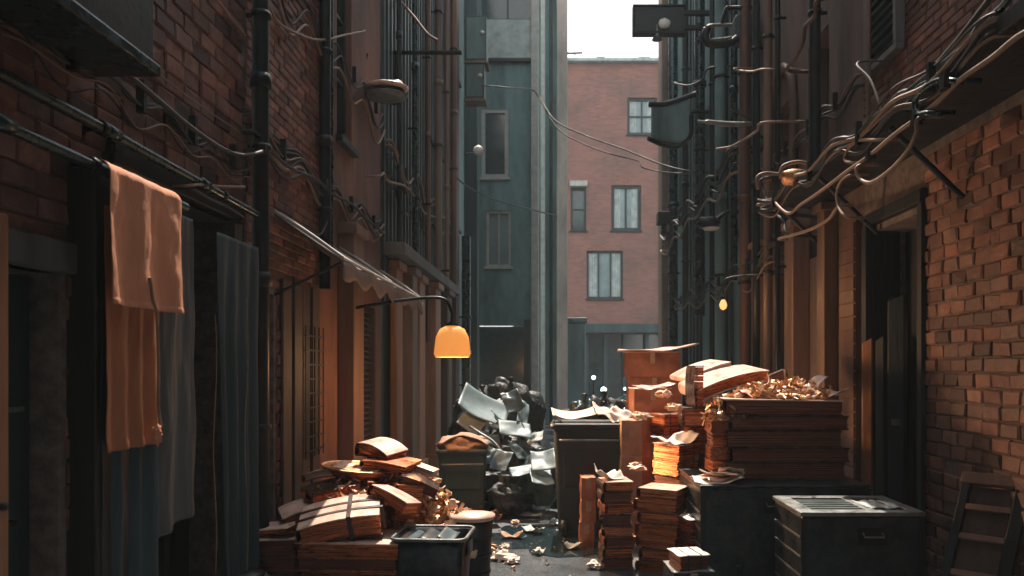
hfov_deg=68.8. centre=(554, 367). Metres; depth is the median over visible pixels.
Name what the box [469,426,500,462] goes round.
hose
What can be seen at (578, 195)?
window
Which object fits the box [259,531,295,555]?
book
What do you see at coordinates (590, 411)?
paper sheet
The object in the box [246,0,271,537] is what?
drainpipe
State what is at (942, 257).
brick building
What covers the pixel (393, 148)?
cable bundle
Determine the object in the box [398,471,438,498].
book
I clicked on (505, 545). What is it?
crumpled paper
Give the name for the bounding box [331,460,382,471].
paper sheet
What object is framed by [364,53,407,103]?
wall light
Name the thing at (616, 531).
book
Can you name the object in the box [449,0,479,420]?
plaster building
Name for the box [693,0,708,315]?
drainpipe
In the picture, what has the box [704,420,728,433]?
paper bundle
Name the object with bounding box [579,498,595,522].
cardboard box
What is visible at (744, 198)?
drainpipe
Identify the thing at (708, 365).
open book
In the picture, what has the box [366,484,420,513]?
book
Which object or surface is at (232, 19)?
cable
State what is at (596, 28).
sky
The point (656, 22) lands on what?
hanging sign
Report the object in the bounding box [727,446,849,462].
book
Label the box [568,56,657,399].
brick building
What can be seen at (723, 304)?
bulb lamp
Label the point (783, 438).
book
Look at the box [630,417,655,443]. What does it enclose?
cardboard box
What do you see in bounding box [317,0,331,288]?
drainpipe
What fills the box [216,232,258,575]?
hanging cloth
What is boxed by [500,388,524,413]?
metal sheet
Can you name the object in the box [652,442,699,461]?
paper bundle
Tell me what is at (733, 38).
wall light
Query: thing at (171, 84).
cable
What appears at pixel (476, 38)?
meter box
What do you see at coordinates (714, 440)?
paper bundle
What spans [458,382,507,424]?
sheet of paper
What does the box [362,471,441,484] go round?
scrap pile
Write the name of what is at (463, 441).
crumpled cardboard
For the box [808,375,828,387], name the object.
paper sheet
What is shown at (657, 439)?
paper bundle
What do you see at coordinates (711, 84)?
drainpipe
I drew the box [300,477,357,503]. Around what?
book
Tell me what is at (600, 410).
paper sheet
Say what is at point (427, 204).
drainpipe
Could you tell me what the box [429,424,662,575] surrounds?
ground
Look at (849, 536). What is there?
trunk
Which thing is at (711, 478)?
paper sheet
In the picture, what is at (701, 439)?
paper bundle
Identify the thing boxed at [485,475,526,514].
rubbish bag
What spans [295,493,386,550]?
book
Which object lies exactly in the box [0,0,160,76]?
duct housing
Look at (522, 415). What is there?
metal sheet
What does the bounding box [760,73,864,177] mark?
cable bundle
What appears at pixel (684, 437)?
paper sheet
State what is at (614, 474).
paper sheet
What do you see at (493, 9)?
window
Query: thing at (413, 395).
clad building
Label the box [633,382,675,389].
paper sheet
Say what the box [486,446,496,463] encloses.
metal sheet
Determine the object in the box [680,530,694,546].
paper bundle
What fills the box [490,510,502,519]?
paper sheet
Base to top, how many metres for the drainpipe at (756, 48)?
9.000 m
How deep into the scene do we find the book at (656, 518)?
5.83 m
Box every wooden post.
[0,213,8,575]
[862,338,873,495]
[876,336,887,497]
[888,295,907,504]
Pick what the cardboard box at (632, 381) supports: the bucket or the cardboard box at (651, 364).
the cardboard box at (651, 364)
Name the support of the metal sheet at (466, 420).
on the rubbish bag at (491, 428)
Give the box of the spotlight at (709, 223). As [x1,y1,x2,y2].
[696,209,738,230]
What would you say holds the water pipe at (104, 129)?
attached to the brick building at (51, 206)
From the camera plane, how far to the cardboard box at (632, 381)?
7.99 m
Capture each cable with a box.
[127,77,266,156]
[161,75,241,134]
[172,183,245,187]
[175,187,243,220]
[214,0,245,38]
[240,129,384,237]
[269,4,365,40]
[315,181,331,236]
[365,172,444,219]
[425,129,557,216]
[482,85,708,172]
[535,92,693,174]
[674,65,729,85]
[716,120,804,150]
[733,67,802,72]
[759,176,816,237]
[775,30,1023,214]
[777,203,853,240]
[785,0,827,73]
[835,173,868,218]
[843,138,897,163]
[854,115,944,184]
[856,60,893,109]
[905,0,1011,111]
[911,73,981,116]
[936,0,991,62]
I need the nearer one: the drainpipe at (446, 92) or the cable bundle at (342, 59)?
the cable bundle at (342, 59)
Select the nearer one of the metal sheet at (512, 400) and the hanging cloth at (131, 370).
the hanging cloth at (131, 370)
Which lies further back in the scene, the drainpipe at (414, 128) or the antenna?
the antenna
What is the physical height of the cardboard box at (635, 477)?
0.370 m
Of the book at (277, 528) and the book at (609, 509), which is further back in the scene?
the book at (609, 509)
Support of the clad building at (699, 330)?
on the ground
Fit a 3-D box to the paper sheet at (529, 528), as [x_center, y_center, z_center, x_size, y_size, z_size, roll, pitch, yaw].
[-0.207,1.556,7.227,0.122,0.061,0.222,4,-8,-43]
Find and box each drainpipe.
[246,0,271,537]
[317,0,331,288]
[331,0,333,247]
[392,0,401,241]
[408,0,418,252]
[422,0,430,341]
[431,0,442,270]
[441,0,449,427]
[449,0,457,280]
[459,236,471,390]
[667,0,680,351]
[681,0,691,405]
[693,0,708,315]
[708,0,714,359]
[713,0,728,395]
[729,0,738,280]
[737,0,751,386]
[751,0,762,367]
[762,0,774,373]
[774,0,785,371]
[807,0,826,162]
[866,0,870,120]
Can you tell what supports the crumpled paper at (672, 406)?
on the paper bundle at (666, 423)
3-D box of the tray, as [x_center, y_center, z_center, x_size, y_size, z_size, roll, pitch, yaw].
[-1.478,0.773,5.598,0.576,0.078,0.357,5,5,8]
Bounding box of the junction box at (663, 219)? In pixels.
[656,211,670,234]
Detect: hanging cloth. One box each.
[101,159,183,313]
[101,297,158,575]
[104,205,159,452]
[158,215,195,537]
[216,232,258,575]
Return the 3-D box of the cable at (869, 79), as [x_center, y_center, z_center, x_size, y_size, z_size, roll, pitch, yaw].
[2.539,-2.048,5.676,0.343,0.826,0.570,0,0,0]
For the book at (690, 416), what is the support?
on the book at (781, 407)
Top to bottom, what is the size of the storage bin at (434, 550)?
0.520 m
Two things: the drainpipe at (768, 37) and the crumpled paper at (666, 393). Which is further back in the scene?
the drainpipe at (768, 37)
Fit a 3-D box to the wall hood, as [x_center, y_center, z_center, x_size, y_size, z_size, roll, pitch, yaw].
[2.079,-3.826,11.555,1.326,0.852,0.303,0,0,-11]
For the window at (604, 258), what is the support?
in the brick building at (612, 253)
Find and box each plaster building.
[242,0,379,521]
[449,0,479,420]
[480,0,538,391]
[513,0,567,423]
[748,0,864,480]
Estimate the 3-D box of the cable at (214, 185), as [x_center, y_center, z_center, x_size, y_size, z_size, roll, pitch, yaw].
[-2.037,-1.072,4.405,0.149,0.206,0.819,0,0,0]
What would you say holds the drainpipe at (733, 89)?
attached to the clad building at (699, 330)
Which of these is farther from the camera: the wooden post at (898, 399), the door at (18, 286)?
the wooden post at (898, 399)
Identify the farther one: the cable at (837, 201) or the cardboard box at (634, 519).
the cardboard box at (634, 519)
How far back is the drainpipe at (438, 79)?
12.15 m
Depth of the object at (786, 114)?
9.04 m
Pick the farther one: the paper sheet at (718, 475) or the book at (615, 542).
the book at (615, 542)
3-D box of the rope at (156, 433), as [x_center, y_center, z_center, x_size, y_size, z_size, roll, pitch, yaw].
[-1.866,-0.019,3.495,0.050,0.795,0.177,0,0,-23]
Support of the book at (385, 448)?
on the book at (404, 464)
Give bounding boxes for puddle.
[492,524,599,556]
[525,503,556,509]
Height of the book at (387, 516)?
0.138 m
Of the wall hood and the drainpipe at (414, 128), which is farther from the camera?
the wall hood
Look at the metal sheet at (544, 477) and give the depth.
7.78 m
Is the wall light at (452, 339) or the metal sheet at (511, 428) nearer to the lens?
the wall light at (452, 339)
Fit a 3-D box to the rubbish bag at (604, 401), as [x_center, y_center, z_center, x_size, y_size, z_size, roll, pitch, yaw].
[0.558,0.567,8.601,0.547,0.616,0.547,0,0,0]
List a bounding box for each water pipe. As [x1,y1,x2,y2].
[0,66,259,217]
[0,113,189,211]
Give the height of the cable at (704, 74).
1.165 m
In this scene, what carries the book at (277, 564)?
on the book
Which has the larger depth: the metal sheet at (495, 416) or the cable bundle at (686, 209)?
the cable bundle at (686, 209)
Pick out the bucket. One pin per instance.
(480, 521)
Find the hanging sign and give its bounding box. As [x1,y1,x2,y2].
[632,4,708,41]
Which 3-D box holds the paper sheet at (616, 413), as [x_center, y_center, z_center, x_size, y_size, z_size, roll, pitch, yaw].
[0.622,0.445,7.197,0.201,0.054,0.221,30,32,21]
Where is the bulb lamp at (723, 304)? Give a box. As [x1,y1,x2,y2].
[719,274,783,309]
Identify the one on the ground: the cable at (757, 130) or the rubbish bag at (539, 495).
the rubbish bag at (539, 495)
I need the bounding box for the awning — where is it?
[274,210,422,314]
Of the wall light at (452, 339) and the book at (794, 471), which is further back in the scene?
the wall light at (452, 339)
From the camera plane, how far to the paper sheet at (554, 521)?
7.60 m
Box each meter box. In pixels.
[464,15,489,71]
[464,63,486,106]
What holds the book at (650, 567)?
on the ground
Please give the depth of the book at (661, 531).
5.82 m
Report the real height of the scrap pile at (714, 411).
0.292 m
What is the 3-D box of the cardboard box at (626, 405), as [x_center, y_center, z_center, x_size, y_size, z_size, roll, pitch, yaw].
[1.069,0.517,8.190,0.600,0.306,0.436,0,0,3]
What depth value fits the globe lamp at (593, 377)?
16.98 m
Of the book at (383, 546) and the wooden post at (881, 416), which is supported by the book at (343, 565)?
the book at (383, 546)
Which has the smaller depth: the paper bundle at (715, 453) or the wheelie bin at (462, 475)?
the paper bundle at (715, 453)
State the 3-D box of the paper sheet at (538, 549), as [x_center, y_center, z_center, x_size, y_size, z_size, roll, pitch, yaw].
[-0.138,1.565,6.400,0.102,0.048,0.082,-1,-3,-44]
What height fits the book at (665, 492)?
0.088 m
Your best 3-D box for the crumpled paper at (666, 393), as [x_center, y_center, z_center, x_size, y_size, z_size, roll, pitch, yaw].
[1.015,0.240,7.000,0.159,0.088,0.119,0,0,-16]
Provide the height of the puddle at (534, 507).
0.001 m
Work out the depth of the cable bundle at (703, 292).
10.72 m
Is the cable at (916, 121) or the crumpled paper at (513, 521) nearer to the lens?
the cable at (916, 121)
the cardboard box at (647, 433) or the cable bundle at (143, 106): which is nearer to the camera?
the cable bundle at (143, 106)
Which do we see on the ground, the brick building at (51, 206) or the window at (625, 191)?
the brick building at (51, 206)
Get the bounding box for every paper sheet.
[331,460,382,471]
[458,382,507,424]
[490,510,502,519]
[501,530,522,537]
[514,511,542,516]
[522,524,545,531]
[531,547,545,553]
[549,518,557,524]
[551,407,596,418]
[564,541,581,548]
[592,401,616,422]
[594,464,624,479]
[605,406,631,421]
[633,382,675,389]
[651,430,699,444]
[691,472,741,483]
[697,473,744,482]
[699,469,730,476]
[711,470,744,476]
[718,467,743,473]
[733,387,780,398]
[803,381,848,396]
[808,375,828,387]
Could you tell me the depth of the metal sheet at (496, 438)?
8.79 m
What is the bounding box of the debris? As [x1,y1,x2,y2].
[498,509,661,575]
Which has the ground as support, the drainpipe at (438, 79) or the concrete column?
the concrete column
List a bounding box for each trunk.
[678,467,871,575]
[772,496,925,575]
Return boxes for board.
[617,343,698,351]
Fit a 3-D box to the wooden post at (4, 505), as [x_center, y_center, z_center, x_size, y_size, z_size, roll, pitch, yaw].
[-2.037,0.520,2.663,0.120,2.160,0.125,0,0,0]
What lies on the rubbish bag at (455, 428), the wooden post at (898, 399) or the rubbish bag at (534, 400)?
the rubbish bag at (534, 400)
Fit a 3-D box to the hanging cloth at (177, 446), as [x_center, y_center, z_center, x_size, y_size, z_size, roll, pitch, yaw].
[-1.997,0.020,3.940,0.052,1.680,0.361,0,0,0]
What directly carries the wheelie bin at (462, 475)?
on the ground
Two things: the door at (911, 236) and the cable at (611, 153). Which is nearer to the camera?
the door at (911, 236)
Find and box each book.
[259,521,297,536]
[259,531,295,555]
[259,555,297,572]
[276,498,309,523]
[293,529,412,559]
[294,558,396,571]
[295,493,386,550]
[296,571,395,575]
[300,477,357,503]
[301,468,333,482]
[355,437,407,459]
[359,456,421,472]
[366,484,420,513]
[385,507,393,525]
[387,481,424,522]
[397,457,438,477]
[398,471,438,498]
[596,477,633,492]
[597,488,631,503]
[597,499,634,514]
[597,551,633,569]
[598,540,632,558]
[599,510,630,525]
[599,529,635,547]
[601,521,632,536]
[633,498,686,514]
[635,522,680,539]
[635,535,680,549]
[635,559,663,573]
[636,483,687,501]
[637,510,684,525]
[638,547,669,562]
[670,359,730,381]
[677,406,705,426]
[678,365,769,400]
[685,366,703,406]
[704,395,842,416]
[705,454,844,479]
[723,430,841,447]
[727,415,848,429]
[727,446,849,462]
[765,369,783,382]
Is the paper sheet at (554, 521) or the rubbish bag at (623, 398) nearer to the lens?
the paper sheet at (554, 521)
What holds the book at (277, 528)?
on the book at (276, 546)
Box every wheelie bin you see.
[436,447,488,510]
[550,419,621,535]
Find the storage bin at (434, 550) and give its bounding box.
[390,524,474,575]
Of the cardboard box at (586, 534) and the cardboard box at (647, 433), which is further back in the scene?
the cardboard box at (647, 433)
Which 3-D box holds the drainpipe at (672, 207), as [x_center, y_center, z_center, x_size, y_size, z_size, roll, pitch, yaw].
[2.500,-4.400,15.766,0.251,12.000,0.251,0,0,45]
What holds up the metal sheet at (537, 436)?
on the rubbish bag at (515, 461)
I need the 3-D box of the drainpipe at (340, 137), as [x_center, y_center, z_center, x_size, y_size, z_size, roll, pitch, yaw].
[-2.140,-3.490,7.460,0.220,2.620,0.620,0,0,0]
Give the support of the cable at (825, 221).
hanging from the canopy
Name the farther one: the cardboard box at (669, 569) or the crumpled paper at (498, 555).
the crumpled paper at (498, 555)
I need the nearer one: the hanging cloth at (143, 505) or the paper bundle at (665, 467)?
the hanging cloth at (143, 505)
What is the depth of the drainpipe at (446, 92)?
12.86 m
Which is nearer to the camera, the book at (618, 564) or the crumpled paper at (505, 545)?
the book at (618, 564)
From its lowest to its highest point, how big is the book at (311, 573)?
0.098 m
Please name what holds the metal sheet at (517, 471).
on the rubbish bag at (539, 495)
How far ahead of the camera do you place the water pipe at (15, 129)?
2.86 m
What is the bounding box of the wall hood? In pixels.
[647,91,708,148]
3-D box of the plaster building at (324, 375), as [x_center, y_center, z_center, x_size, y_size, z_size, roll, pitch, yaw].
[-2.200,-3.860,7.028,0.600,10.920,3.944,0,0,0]
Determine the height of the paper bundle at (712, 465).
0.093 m
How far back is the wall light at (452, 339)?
7.21 m
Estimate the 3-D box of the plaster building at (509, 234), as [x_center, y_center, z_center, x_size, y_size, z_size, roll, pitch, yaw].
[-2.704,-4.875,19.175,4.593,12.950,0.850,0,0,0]
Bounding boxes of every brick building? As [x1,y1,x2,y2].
[0,0,245,575]
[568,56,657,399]
[861,0,1023,575]
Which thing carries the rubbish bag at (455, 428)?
on the rubbish bag at (491, 428)
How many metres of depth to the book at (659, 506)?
5.85 m
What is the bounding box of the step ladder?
[940,471,1023,575]
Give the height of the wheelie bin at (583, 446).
1.075 m
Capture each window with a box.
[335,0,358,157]
[480,109,509,179]
[482,0,530,18]
[484,211,512,268]
[569,188,586,231]
[585,251,623,299]
[610,186,641,231]
[626,98,656,135]
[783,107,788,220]
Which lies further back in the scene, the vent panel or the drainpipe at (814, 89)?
the drainpipe at (814, 89)
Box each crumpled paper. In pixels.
[491,548,514,561]
[499,543,508,548]
[502,553,520,563]
[510,519,518,523]
[586,559,604,569]
[628,462,646,470]
[631,411,653,420]
[654,389,672,397]
[665,403,681,410]
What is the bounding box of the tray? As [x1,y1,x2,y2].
[320,460,393,480]
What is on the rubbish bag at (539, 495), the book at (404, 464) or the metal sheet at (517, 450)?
the metal sheet at (517, 450)
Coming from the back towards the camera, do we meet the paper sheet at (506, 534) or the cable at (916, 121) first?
the paper sheet at (506, 534)
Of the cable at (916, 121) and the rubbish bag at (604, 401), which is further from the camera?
the rubbish bag at (604, 401)
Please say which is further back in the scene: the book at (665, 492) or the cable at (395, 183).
the cable at (395, 183)
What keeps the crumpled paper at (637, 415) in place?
on the cardboard box at (630, 429)
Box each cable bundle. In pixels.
[0,22,249,183]
[242,107,384,241]
[276,0,385,144]
[385,138,459,252]
[659,145,751,255]
[674,242,783,310]
[756,10,1015,218]
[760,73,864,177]
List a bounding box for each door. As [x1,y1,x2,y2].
[8,274,28,575]
[906,228,916,508]
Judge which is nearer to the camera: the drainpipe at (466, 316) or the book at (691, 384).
the book at (691, 384)
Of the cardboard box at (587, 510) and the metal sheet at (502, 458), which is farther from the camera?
the metal sheet at (502, 458)
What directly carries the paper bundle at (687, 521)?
on the paper bundle at (686, 539)
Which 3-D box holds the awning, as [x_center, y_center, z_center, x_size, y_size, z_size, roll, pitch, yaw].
[-1.836,-0.858,7.225,0.539,0.638,3.378,0,0,0]
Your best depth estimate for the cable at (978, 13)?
3.78 m
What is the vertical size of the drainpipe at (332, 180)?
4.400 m
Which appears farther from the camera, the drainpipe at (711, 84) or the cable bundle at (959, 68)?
the drainpipe at (711, 84)
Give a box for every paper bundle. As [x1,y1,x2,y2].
[651,412,680,434]
[652,434,671,453]
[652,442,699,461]
[652,459,697,476]
[654,474,679,484]
[667,547,709,570]
[676,431,706,453]
[679,513,695,534]
[680,414,706,433]
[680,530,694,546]
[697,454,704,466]
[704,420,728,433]
[704,457,728,471]
[705,444,727,459]
[706,432,726,446]
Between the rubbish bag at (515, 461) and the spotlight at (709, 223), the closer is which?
the rubbish bag at (515, 461)
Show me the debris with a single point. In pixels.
(500, 530)
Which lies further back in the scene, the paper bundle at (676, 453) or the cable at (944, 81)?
the paper bundle at (676, 453)
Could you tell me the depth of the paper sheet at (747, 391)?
5.83 m
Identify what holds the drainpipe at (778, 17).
on the ground
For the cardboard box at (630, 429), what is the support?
on the cardboard box at (635, 477)
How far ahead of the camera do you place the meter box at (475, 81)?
14.59 m
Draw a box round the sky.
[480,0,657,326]
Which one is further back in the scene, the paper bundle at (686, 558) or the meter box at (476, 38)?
the meter box at (476, 38)
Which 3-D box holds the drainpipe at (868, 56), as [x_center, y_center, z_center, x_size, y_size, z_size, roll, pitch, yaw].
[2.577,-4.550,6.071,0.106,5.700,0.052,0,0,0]
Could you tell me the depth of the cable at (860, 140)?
5.12 m
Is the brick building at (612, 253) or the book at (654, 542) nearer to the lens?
the book at (654, 542)
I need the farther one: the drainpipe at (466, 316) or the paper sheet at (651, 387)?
the drainpipe at (466, 316)
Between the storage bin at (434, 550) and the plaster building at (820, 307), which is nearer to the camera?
the storage bin at (434, 550)
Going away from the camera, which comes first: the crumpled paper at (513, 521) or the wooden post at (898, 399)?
the wooden post at (898, 399)
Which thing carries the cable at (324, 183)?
attached to the plaster building at (324, 375)
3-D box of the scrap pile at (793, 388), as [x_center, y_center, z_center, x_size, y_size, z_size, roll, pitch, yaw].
[1.822,0.162,5.975,0.814,0.303,0.734,0,0,-36]
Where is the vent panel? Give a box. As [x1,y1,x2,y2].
[863,0,904,77]
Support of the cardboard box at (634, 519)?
on the ground
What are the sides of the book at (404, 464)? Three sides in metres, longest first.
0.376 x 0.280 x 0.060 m
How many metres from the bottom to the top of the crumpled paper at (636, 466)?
0.079 m
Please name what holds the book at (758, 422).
on the book at (783, 438)
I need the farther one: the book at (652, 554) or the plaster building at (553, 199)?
the plaster building at (553, 199)
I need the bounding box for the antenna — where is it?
[568,52,581,54]
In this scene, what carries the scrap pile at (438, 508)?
on the cardboard box
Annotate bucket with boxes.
[450,510,494,575]
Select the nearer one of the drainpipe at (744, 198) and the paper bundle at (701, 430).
the paper bundle at (701, 430)
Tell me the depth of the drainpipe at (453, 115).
13.58 m
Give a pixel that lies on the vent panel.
(887, 29)
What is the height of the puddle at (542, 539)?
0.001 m
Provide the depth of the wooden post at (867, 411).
6.26 m
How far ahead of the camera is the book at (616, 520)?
5.92 m
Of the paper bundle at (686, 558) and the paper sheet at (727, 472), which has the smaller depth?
the paper bundle at (686, 558)
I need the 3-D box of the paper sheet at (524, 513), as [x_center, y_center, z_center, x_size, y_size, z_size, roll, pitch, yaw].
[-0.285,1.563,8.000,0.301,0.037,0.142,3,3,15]
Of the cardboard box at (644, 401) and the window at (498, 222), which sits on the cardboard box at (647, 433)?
the cardboard box at (644, 401)
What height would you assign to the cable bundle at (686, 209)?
0.604 m
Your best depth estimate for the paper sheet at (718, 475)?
5.57 m
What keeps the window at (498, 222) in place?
in the plaster building at (509, 234)
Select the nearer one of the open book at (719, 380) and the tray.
the tray
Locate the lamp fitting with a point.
(786, 178)
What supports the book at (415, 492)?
on the scrap pile at (438, 508)
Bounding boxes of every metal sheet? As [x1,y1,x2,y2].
[457,411,487,434]
[477,429,500,446]
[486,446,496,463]
[489,449,512,471]
[490,409,503,420]
[498,419,531,437]
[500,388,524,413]
[508,439,529,458]
[509,464,530,476]
[516,401,528,422]
[527,430,543,444]
[529,467,554,485]
[530,448,554,470]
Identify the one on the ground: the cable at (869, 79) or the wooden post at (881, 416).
the wooden post at (881, 416)
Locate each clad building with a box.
[380,0,459,468]
[658,0,751,405]
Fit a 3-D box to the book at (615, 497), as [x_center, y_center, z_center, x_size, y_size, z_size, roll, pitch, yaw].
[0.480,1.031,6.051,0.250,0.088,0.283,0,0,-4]
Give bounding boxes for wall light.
[356,296,470,356]
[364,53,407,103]
[701,5,760,48]
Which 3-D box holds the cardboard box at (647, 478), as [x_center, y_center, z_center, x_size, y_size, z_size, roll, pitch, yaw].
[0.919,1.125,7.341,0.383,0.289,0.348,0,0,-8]
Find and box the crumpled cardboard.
[435,432,489,451]
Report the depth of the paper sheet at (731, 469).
5.54 m
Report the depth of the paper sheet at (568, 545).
6.57 m
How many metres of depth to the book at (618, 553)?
5.92 m
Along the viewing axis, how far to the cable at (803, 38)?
7.21 m
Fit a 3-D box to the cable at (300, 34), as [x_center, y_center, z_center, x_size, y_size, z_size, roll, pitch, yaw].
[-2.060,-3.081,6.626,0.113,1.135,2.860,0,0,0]
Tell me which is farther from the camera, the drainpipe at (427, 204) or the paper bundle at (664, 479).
the drainpipe at (427, 204)
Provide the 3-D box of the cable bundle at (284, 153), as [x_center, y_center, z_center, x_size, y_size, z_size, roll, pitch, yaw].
[-2.070,-1.578,7.026,0.102,0.388,3.970,0,0,0]
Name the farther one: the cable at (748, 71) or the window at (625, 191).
the window at (625, 191)
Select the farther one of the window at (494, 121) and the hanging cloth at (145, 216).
the window at (494, 121)
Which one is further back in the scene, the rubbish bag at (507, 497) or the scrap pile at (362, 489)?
the rubbish bag at (507, 497)
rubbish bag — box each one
[447,385,510,435]
[484,422,515,471]
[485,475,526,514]
[486,432,544,471]
[487,376,546,432]
[517,448,556,505]
[562,393,598,418]
[590,391,624,418]
[617,394,625,409]
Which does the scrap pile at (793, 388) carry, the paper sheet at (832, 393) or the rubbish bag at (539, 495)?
the paper sheet at (832, 393)
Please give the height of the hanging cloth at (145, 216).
0.606 m
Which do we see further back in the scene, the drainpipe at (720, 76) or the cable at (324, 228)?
the drainpipe at (720, 76)
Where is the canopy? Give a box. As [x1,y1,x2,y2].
[765,0,1023,244]
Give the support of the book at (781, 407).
on the book at (758, 422)
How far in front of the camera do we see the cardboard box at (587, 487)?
6.64 m
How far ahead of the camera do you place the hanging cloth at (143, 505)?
3.50 m
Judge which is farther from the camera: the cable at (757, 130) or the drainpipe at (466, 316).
the drainpipe at (466, 316)
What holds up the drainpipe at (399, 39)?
attached to the clad building at (413, 395)
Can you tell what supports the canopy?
attached to the brick building at (942, 257)
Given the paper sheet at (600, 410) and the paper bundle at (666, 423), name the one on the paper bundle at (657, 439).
the paper bundle at (666, 423)
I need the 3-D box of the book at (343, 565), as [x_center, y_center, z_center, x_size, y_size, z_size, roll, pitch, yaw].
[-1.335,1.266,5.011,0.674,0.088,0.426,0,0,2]
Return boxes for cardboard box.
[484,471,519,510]
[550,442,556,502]
[578,518,594,546]
[579,474,595,500]
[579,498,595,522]
[618,454,642,495]
[619,418,642,455]
[622,352,679,376]
[624,400,681,412]
[626,377,680,401]
[628,387,671,413]
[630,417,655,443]
[631,496,638,537]
[642,443,653,470]
[642,471,653,485]
[663,561,714,575]
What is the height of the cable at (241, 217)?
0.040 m
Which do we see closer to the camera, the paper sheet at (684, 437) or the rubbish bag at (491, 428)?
the paper sheet at (684, 437)
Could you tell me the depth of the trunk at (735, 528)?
5.40 m
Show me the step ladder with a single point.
(985, 535)
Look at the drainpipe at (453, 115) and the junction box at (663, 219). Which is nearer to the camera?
the drainpipe at (453, 115)
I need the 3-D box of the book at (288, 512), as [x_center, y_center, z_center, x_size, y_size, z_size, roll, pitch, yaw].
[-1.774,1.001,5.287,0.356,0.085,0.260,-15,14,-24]
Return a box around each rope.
[148,277,162,446]
[213,299,248,572]
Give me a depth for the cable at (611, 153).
15.19 m
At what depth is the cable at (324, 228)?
6.48 m
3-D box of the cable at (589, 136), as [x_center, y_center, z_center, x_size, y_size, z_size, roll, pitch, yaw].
[0.087,-5.031,14.752,2.783,3.290,6.082,0,0,-33]
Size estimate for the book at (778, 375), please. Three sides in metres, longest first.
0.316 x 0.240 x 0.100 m
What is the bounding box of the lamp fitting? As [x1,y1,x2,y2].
[755,160,805,189]
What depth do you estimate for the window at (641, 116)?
30.09 m
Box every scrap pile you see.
[298,477,390,506]
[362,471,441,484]
[383,474,497,558]
[700,396,745,427]
[722,369,838,400]
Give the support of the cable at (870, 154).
attached to the canopy
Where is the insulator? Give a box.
[464,145,482,155]
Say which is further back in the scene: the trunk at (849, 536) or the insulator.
the insulator
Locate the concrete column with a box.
[568,318,587,408]
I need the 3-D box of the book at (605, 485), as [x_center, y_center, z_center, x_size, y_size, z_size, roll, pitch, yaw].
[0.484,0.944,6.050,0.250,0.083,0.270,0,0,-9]
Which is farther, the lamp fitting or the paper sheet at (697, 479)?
the lamp fitting
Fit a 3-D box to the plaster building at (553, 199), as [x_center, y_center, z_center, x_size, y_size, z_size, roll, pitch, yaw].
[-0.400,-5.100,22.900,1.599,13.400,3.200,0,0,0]
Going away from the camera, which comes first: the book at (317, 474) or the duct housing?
the duct housing
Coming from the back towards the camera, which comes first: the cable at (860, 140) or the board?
the board
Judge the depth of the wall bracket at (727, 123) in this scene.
9.38 m
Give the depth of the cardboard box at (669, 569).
5.07 m
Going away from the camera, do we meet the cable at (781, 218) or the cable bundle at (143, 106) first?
the cable bundle at (143, 106)
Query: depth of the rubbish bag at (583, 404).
8.41 m
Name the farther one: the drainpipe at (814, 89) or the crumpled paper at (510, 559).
the drainpipe at (814, 89)
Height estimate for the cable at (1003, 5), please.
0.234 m
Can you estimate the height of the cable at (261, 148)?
0.218 m
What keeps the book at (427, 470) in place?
on the scrap pile at (394, 475)
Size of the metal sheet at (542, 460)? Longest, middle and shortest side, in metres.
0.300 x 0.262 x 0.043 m
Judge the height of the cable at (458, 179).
0.508 m
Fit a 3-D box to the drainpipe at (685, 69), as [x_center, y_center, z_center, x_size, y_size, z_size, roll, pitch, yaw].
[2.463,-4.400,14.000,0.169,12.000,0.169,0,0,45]
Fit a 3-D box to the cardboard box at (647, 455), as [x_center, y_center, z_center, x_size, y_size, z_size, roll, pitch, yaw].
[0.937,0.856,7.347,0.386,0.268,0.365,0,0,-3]
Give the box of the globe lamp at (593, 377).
[592,376,595,395]
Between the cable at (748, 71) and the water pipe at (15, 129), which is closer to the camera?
the water pipe at (15, 129)

